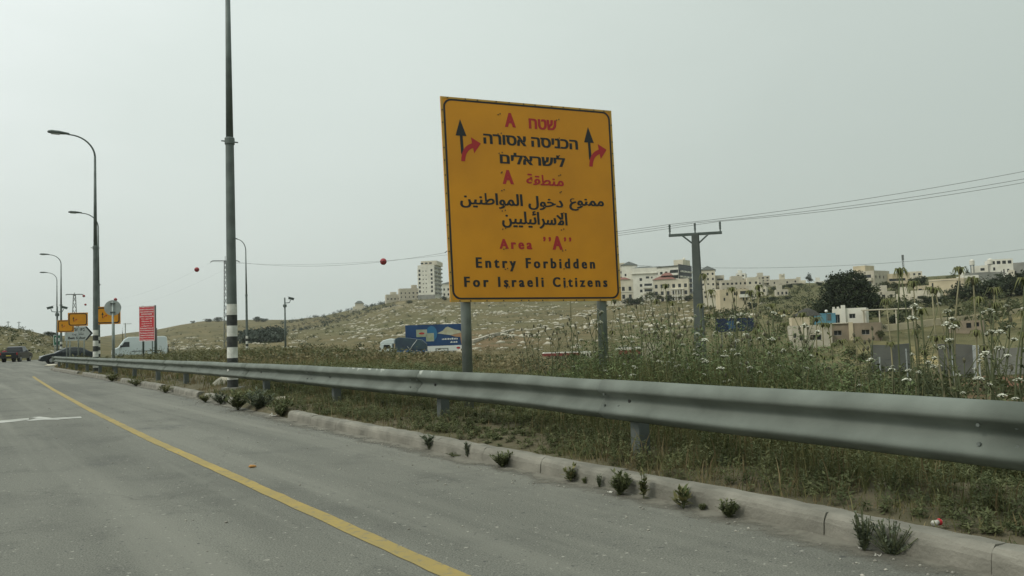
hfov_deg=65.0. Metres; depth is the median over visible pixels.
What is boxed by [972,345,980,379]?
concrete pillar
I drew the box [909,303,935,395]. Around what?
umbel plant
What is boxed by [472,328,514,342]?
stone wall
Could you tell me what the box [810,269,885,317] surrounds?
tree
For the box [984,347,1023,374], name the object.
fabric fence
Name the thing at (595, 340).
seed stalk
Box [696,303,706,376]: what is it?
thistle
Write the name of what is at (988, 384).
umbel plant
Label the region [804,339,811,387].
seed stalk
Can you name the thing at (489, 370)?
grass
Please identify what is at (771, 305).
thistle
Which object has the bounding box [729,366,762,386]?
umbel plant
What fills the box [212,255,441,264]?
power line
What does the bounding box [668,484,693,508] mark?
kerb weed
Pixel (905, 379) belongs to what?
umbel plant
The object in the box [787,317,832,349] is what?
house
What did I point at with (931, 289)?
wildflower
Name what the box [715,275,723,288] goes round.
apartment building
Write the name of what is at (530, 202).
road sign
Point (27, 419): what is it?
road arrow
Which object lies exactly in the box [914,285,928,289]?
house
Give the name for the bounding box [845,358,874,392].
umbel plant
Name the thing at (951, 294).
bush
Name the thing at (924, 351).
thistle
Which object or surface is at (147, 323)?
warning sign
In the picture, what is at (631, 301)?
bush
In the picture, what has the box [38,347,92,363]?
car
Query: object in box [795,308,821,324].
gazebo
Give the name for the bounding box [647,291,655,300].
tree
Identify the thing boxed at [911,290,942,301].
house
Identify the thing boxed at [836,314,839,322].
window
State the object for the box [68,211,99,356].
street lamp
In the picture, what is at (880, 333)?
tree
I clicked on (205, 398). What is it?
kerb weed
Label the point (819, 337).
window
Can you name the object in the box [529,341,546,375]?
seed stalk
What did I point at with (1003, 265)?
house
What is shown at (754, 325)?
seed stalk
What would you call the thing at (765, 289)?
house
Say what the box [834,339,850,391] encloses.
thistle
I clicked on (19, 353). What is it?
pickup truck
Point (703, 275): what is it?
thistle
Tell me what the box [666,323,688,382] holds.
seed stalk
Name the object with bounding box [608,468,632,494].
kerb weed
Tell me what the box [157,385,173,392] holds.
kerb weed
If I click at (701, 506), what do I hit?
kerb weed
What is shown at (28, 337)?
hillside scrub
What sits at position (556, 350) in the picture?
seed stalk
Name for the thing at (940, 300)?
bush
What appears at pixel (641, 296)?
umbel plant
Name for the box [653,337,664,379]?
umbel plant
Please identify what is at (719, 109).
sky
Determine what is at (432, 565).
road edge line
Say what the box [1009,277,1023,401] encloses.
thistle
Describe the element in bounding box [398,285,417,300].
house
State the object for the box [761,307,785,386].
umbel plant
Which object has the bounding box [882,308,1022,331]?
retaining wall
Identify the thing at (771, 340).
umbel plant
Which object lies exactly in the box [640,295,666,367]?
umbel plant
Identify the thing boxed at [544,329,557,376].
seed stalk
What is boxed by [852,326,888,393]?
seed stalk
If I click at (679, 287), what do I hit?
villa
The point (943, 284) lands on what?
villa
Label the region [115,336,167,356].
van
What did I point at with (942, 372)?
umbel plant
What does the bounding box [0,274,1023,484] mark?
ground
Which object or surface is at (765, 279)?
apartment building
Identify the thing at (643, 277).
apartment building
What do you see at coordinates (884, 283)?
tree
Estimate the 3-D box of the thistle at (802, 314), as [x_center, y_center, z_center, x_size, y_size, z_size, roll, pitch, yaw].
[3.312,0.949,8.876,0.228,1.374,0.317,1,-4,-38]
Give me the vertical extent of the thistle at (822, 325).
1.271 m
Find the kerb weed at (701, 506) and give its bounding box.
[698,503,705,509]
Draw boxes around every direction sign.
[53,335,59,352]
[65,326,92,356]
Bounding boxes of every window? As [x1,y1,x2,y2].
[810,335,821,339]
[834,330,841,335]
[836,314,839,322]
[862,330,869,334]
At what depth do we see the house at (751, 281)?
395.62 m
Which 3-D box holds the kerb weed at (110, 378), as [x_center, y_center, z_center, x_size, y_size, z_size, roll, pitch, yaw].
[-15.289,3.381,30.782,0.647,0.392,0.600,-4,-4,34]
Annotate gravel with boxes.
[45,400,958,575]
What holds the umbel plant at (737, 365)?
on the ground at (210, 330)
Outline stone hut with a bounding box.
[948,320,984,333]
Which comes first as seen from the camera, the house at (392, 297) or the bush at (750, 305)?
the bush at (750, 305)
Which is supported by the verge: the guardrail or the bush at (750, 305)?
the guardrail
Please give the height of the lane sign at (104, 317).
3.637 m
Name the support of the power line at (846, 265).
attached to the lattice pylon
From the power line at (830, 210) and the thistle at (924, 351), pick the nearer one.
the thistle at (924, 351)
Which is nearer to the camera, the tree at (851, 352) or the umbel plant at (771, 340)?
the umbel plant at (771, 340)
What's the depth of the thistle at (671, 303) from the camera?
11.43 m
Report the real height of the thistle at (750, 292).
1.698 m
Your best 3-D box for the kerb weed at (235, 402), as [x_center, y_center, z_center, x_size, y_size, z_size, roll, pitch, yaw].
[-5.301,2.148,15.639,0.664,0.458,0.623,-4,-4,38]
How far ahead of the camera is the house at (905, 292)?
237.11 m
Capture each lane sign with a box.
[57,320,73,356]
[68,312,87,356]
[98,307,120,357]
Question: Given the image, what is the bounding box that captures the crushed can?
[931,518,942,526]
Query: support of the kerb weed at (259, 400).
on the verge
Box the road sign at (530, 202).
[440,96,620,409]
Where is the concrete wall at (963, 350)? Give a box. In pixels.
[937,344,973,377]
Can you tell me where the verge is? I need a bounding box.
[50,367,1023,544]
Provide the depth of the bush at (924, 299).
204.31 m
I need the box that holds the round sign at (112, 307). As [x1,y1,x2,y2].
[104,300,120,370]
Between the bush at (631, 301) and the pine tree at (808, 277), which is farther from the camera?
the bush at (631, 301)
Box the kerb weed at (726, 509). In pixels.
[715,498,741,516]
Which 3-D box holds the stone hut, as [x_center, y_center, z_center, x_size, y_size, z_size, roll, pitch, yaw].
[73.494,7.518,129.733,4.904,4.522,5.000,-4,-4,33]
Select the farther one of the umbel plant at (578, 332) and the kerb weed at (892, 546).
the umbel plant at (578, 332)
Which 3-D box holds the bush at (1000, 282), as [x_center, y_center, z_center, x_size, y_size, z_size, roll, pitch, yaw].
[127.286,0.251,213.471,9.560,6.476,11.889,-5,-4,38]
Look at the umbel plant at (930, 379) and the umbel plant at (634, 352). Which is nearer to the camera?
the umbel plant at (930, 379)
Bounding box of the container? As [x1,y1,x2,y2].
[814,313,835,324]
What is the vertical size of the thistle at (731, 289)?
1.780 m
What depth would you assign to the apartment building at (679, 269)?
483.40 m
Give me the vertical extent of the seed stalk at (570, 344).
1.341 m
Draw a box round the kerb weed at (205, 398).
[198,393,209,402]
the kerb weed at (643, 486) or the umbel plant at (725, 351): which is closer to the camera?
the kerb weed at (643, 486)
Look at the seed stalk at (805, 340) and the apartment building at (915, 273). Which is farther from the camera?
the apartment building at (915, 273)
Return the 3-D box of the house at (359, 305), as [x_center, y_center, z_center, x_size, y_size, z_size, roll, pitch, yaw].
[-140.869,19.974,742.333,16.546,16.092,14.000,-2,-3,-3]
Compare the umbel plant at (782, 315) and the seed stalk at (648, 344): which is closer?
the umbel plant at (782, 315)
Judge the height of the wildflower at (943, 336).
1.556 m
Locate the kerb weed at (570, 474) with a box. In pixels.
[561,461,577,481]
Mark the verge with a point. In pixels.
(513, 444)
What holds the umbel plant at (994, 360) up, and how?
on the ground at (210, 330)
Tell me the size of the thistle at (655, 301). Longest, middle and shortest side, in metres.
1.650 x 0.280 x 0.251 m
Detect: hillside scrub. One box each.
[0,325,64,354]
[138,285,799,354]
[691,272,1022,338]
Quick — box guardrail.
[52,356,1023,470]
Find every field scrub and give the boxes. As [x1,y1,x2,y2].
[558,340,1023,397]
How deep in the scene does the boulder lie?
21.54 m
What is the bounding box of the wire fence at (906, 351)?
[818,346,1022,379]
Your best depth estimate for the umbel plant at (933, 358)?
7.25 m
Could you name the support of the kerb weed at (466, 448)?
on the gutter silt
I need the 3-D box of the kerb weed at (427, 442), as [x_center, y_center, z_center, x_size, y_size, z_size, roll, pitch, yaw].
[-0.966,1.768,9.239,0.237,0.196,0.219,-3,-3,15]
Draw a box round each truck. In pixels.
[0,346,32,361]
[379,337,427,354]
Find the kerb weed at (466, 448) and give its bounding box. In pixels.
[463,441,471,456]
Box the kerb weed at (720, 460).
[716,454,742,465]
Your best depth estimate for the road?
6.11 m
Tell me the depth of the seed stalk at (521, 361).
11.72 m
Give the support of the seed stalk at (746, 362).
on the ground at (210, 330)
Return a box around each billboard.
[405,324,461,351]
[715,317,753,347]
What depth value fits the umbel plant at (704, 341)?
9.05 m
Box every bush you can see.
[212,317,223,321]
[621,298,635,304]
[633,297,647,303]
[663,295,674,301]
[684,295,692,300]
[746,302,756,308]
[889,314,905,323]
[892,301,918,314]
[906,276,928,285]
[915,295,936,306]
[933,295,950,304]
[942,284,977,299]
[949,280,996,300]
[979,277,1013,298]
[980,270,1022,295]
[1002,269,1023,294]
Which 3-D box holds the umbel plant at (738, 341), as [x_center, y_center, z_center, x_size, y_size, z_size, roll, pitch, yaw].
[2.445,1.010,8.049,0.269,1.126,0.369,-1,-3,-16]
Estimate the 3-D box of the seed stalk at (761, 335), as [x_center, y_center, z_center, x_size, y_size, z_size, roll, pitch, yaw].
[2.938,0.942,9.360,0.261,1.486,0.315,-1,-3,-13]
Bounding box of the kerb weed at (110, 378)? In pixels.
[104,371,121,380]
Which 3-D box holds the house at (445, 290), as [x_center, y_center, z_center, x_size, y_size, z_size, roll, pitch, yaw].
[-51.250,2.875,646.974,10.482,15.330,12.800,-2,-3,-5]
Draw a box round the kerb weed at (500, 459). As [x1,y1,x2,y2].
[489,450,512,466]
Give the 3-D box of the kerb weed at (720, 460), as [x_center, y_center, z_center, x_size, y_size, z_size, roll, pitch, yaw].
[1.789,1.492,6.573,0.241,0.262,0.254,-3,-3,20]
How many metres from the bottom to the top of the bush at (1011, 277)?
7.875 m
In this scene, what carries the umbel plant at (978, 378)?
on the ground at (210, 330)
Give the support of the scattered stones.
on the ground at (210, 330)
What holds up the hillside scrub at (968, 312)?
on the ground at (210, 330)
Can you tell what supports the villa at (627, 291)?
on the ground at (210, 330)
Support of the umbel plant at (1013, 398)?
on the ground at (210, 330)
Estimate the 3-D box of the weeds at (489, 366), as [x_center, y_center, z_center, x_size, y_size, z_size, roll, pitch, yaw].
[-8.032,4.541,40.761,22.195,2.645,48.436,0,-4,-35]
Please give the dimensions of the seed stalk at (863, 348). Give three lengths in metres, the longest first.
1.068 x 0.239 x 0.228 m
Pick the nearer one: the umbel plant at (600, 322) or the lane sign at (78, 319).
the umbel plant at (600, 322)
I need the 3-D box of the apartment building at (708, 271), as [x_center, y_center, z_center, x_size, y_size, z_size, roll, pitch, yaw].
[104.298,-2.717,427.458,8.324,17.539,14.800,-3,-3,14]
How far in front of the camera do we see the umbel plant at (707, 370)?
8.37 m
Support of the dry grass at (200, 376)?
on the ground at (210, 330)
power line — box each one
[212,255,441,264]
[240,253,440,265]
[618,171,1023,231]
[618,179,1021,233]
[618,182,1023,235]
[620,249,1022,267]
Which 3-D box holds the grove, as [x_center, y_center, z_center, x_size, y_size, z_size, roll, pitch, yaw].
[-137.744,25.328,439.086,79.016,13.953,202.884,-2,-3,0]
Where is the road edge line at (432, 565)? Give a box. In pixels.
[32,376,470,575]
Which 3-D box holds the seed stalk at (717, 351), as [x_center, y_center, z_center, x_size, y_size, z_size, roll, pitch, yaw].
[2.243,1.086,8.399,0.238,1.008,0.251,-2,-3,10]
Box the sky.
[0,0,1023,336]
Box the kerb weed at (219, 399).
[209,390,230,403]
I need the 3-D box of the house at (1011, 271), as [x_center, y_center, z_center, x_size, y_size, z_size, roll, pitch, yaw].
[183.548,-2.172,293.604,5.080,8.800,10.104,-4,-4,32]
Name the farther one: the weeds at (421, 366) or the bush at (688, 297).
the bush at (688, 297)
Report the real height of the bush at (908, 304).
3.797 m
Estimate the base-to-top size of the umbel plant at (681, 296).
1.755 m
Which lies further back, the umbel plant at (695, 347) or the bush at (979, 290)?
the bush at (979, 290)
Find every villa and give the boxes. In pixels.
[607,277,633,305]
[653,273,689,301]
[929,278,970,294]
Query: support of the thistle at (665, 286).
on the ground at (210, 330)
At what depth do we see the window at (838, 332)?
120.83 m
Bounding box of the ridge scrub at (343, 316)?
[279,301,395,332]
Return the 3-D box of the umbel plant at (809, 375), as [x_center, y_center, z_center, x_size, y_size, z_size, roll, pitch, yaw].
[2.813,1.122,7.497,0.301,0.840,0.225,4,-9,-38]
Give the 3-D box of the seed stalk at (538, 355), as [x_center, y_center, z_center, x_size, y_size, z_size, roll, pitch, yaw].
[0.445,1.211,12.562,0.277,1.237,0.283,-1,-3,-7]
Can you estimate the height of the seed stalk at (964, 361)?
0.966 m
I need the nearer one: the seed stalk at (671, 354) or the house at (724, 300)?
the seed stalk at (671, 354)
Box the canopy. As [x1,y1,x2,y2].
[861,308,913,323]
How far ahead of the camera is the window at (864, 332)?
119.13 m
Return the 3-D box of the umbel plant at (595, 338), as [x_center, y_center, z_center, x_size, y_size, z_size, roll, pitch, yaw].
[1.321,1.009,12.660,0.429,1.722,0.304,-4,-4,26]
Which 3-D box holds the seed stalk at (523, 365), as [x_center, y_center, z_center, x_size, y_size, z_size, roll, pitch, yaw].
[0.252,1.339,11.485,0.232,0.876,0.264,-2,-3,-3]
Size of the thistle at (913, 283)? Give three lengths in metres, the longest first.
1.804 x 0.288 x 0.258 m
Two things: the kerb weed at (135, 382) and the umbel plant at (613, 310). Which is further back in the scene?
the kerb weed at (135, 382)
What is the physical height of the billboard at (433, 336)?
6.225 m
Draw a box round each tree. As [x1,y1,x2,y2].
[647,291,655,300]
[655,293,663,301]
[805,273,812,284]
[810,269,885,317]
[844,345,855,359]
[851,352,867,362]
[874,330,884,340]
[877,281,891,288]
[889,281,903,292]
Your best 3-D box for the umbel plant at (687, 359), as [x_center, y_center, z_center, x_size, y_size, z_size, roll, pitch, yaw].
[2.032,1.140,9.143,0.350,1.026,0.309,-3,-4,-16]
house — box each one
[349,301,365,312]
[385,292,398,303]
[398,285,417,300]
[442,282,449,297]
[703,285,719,306]
[716,288,748,311]
[719,276,745,289]
[745,277,765,289]
[746,286,757,299]
[759,287,767,295]
[769,274,798,286]
[774,285,787,295]
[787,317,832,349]
[796,277,805,283]
[832,305,868,323]
[832,322,882,340]
[877,285,894,297]
[887,273,909,286]
[896,287,910,301]
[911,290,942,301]
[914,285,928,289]
[962,275,978,277]
[971,265,988,272]
[985,258,1012,276]
[1008,270,1014,276]
[1013,262,1023,272]
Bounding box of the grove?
[238,325,287,343]
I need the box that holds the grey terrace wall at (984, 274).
[964,272,1003,280]
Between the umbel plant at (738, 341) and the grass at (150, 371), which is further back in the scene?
the grass at (150, 371)
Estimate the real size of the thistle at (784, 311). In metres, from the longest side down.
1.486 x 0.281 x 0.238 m
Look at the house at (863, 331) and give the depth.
119.54 m
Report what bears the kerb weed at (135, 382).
on the gutter silt
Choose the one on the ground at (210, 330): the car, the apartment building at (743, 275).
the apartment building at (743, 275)
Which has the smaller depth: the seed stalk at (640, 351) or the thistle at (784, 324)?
the thistle at (784, 324)
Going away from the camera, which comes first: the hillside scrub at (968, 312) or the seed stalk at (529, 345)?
the seed stalk at (529, 345)
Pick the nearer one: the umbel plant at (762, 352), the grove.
the umbel plant at (762, 352)
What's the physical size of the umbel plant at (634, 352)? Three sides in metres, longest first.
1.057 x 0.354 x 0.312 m
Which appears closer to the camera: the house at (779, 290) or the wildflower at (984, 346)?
the wildflower at (984, 346)
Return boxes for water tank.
[969,259,974,272]
[987,258,992,271]
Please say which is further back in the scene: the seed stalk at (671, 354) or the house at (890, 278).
the house at (890, 278)
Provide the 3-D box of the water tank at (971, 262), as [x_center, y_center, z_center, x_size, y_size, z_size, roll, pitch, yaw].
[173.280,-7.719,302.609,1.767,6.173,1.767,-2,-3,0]
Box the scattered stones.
[0,328,53,353]
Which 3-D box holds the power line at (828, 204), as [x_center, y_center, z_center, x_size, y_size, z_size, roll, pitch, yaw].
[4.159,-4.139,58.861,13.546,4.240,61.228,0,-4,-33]
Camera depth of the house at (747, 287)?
360.16 m
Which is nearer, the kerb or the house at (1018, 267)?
the kerb
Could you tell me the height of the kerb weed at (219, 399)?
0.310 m
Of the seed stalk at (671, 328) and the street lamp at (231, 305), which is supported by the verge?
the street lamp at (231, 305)
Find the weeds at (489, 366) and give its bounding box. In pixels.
[64,354,553,387]
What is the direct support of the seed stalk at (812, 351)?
on the ground at (210, 330)
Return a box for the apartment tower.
[417,261,442,299]
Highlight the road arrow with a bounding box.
[0,417,81,422]
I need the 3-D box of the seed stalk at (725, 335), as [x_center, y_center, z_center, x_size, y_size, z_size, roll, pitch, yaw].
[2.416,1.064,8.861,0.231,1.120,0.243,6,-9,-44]
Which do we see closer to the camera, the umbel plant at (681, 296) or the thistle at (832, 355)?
the thistle at (832, 355)
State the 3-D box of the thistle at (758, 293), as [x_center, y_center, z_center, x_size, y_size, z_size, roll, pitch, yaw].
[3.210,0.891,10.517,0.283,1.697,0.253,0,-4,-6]
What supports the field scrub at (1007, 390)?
on the ground at (210, 330)
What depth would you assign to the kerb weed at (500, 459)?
7.83 m
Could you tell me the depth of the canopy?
142.36 m
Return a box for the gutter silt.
[54,370,993,575]
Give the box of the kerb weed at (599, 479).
[595,473,603,486]
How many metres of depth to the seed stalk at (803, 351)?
8.37 m
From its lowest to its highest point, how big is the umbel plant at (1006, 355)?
0.992 m
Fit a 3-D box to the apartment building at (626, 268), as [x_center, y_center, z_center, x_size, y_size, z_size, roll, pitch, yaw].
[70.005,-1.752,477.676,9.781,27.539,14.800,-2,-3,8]
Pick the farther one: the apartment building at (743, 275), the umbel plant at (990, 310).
the apartment building at (743, 275)
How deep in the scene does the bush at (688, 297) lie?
417.10 m
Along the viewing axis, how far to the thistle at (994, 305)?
7.50 m
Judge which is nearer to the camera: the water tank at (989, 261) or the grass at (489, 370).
the grass at (489, 370)
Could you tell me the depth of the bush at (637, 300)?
424.49 m
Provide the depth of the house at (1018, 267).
311.57 m
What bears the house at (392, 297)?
on the ground at (210, 330)
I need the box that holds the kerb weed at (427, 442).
[419,433,434,448]
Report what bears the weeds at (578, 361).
on the ground at (210, 330)
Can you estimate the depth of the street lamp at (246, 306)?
80.53 m
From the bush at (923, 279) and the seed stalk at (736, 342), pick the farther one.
the bush at (923, 279)
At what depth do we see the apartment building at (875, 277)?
329.29 m
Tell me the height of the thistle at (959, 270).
1.712 m
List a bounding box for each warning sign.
[139,305,156,356]
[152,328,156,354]
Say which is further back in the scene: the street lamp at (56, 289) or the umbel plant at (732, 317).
the street lamp at (56, 289)
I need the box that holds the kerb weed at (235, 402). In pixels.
[223,388,255,409]
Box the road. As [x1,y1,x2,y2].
[0,350,962,575]
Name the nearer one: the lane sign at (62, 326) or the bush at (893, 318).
the lane sign at (62, 326)
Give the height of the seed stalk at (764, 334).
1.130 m
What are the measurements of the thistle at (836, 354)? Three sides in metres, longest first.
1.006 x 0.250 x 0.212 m
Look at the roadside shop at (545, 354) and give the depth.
111.56 m
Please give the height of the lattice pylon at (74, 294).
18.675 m
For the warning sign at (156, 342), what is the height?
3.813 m
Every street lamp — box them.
[40,253,61,349]
[40,272,57,306]
[47,130,98,372]
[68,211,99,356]
[221,0,244,389]
[236,238,247,347]
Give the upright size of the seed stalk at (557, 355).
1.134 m
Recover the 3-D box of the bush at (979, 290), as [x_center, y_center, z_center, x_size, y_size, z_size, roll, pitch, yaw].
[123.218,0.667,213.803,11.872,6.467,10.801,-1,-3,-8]
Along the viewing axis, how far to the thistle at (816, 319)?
8.54 m
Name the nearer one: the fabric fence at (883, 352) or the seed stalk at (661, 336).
the seed stalk at (661, 336)
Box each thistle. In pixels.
[608,299,619,372]
[652,299,661,369]
[661,284,670,358]
[666,301,679,373]
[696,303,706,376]
[699,273,718,371]
[705,289,721,375]
[725,287,737,337]
[744,290,760,365]
[752,291,764,358]
[754,285,764,375]
[766,303,781,384]
[778,322,798,382]
[779,309,796,376]
[796,312,808,376]
[810,316,824,386]
[817,322,830,387]
[823,323,835,381]
[828,343,843,391]
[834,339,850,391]
[850,336,862,389]
[879,298,895,390]
[891,269,915,395]
[892,267,909,394]
[905,280,923,395]
[914,308,931,395]
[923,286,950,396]
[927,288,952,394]
[945,266,970,397]
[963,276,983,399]
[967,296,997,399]
[982,286,1003,399]
[986,302,1004,388]
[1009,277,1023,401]
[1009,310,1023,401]
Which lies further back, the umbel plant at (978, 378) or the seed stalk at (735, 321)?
the seed stalk at (735, 321)
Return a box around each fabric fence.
[871,343,910,371]
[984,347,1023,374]
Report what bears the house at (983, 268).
on the ground at (210, 330)
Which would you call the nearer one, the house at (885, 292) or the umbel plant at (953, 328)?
the umbel plant at (953, 328)
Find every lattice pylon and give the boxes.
[66,293,82,312]
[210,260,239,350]
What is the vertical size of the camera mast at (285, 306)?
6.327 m
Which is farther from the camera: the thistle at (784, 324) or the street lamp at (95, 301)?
the street lamp at (95, 301)
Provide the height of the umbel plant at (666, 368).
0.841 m
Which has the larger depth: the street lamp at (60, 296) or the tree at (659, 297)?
the tree at (659, 297)
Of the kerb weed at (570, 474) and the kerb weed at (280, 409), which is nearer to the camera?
the kerb weed at (570, 474)
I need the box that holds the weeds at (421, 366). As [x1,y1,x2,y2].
[273,349,1020,481]
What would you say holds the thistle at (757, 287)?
on the ground at (210, 330)
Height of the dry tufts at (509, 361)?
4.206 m
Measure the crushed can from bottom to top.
0.038 m
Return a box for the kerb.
[52,367,1023,575]
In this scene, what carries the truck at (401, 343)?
on the ground at (210, 330)
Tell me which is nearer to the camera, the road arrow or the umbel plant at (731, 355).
the umbel plant at (731, 355)
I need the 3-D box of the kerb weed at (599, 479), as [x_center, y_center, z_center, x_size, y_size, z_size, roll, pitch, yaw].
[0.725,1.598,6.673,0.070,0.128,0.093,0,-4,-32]
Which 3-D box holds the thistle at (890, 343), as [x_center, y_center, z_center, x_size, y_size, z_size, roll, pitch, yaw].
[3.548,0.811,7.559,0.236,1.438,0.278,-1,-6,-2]
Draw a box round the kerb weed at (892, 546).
[866,518,917,554]
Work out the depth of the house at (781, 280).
441.15 m
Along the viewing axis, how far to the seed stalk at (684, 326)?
10.86 m
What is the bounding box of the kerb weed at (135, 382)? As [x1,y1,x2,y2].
[125,377,143,385]
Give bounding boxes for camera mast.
[46,306,67,351]
[283,297,293,347]
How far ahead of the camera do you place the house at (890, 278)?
330.30 m
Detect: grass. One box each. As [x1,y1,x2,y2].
[55,354,714,417]
[55,355,623,401]
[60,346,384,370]
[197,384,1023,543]
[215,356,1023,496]
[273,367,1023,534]
[390,363,568,375]
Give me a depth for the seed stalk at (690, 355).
9.38 m
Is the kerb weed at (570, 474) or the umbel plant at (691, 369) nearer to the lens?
the kerb weed at (570, 474)
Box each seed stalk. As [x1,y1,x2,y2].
[512,348,530,374]
[521,324,534,373]
[522,351,532,409]
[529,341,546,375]
[532,326,545,375]
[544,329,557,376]
[548,330,560,375]
[549,331,559,373]
[553,332,566,374]
[566,318,575,377]
[567,322,587,375]
[587,312,603,377]
[626,299,653,373]
[631,325,642,380]
[645,324,658,374]
[652,312,664,381]
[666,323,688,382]
[667,307,682,376]
[668,332,680,382]
[674,314,691,377]
[674,337,697,382]
[716,344,728,385]
[722,300,745,366]
[724,327,738,371]
[724,334,742,385]
[730,334,749,386]
[733,291,754,378]
[745,306,777,384]
[745,316,757,381]
[748,332,765,387]
[753,309,772,387]
[778,336,798,385]
[793,313,814,382]
[793,336,811,389]
[799,329,815,376]
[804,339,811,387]
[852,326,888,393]
[853,336,874,392]
[962,350,985,465]
[988,302,1013,399]
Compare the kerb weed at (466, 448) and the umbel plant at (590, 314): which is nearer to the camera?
the kerb weed at (466, 448)
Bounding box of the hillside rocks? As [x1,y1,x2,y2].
[167,294,769,352]
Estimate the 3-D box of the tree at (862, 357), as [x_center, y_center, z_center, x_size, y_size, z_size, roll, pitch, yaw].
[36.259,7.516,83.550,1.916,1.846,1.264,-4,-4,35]
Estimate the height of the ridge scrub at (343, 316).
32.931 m
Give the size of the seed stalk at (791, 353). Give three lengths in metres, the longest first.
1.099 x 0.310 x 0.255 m
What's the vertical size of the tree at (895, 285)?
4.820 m
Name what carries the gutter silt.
on the road
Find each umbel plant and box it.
[561,325,579,375]
[576,339,594,377]
[585,304,607,378]
[588,309,610,374]
[598,320,621,376]
[612,303,631,380]
[615,314,640,380]
[624,341,646,378]
[637,292,653,372]
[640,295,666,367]
[640,328,657,380]
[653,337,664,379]
[656,358,673,379]
[660,325,679,381]
[673,344,697,382]
[674,295,695,352]
[675,353,704,383]
[687,338,707,383]
[692,332,703,381]
[703,359,723,384]
[712,315,739,373]
[721,350,742,439]
[725,313,744,373]
[725,349,744,382]
[726,332,749,384]
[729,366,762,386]
[735,333,769,437]
[748,333,775,384]
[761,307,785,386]
[767,337,791,386]
[779,349,810,388]
[782,323,820,388]
[803,363,823,389]
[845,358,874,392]
[888,365,909,460]
[902,378,916,463]
[908,315,941,395]
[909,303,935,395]
[916,302,941,396]
[916,321,953,396]
[927,309,957,397]
[931,324,962,397]
[939,338,982,397]
[960,351,992,399]
[966,376,1001,478]
[972,346,1011,469]
[981,304,1011,399]
[981,329,1017,399]
[984,325,1013,399]
[987,393,1022,484]
[997,306,1023,398]
[1013,378,1023,481]
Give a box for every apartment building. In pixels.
[621,262,636,278]
[632,266,657,300]
[657,259,692,293]
[701,266,715,289]
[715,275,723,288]
[736,270,746,278]
[756,273,769,286]
[853,265,888,288]
[907,271,921,278]
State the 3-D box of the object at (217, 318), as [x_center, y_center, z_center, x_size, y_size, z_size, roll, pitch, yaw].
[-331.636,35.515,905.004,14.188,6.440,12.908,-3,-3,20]
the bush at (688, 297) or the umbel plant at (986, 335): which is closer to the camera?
the umbel plant at (986, 335)
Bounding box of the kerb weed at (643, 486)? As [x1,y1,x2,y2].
[637,466,649,498]
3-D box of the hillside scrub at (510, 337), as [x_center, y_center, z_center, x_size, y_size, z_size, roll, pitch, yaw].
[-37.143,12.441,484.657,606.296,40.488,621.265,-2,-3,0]
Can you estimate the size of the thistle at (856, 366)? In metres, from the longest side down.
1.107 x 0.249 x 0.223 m
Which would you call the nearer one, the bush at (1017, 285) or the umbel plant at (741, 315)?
the umbel plant at (741, 315)
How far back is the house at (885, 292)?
262.49 m
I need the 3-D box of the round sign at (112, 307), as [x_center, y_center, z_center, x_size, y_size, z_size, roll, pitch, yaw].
[-18.353,2.394,36.967,0.710,3.675,0.120,0,-4,-26]
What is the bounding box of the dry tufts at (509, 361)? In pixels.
[207,340,622,371]
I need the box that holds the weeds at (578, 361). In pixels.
[544,311,917,457]
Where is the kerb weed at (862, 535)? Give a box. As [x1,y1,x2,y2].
[850,508,873,550]
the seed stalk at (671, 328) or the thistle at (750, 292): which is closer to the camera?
the thistle at (750, 292)
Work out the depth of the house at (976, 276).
285.49 m
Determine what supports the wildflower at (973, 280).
on the ground at (210, 330)
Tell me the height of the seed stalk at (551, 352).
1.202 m
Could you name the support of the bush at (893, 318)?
on the ground at (210, 330)
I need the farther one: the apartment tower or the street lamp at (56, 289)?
the apartment tower
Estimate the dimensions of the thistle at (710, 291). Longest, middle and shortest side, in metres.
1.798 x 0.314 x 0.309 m
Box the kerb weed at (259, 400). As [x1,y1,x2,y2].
[240,386,275,408]
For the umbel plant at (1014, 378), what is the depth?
6.73 m
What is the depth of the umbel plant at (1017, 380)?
5.74 m
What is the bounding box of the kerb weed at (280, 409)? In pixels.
[266,394,298,416]
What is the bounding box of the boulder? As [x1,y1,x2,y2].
[213,377,226,384]
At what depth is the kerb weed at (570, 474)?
6.96 m
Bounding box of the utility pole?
[668,221,721,365]

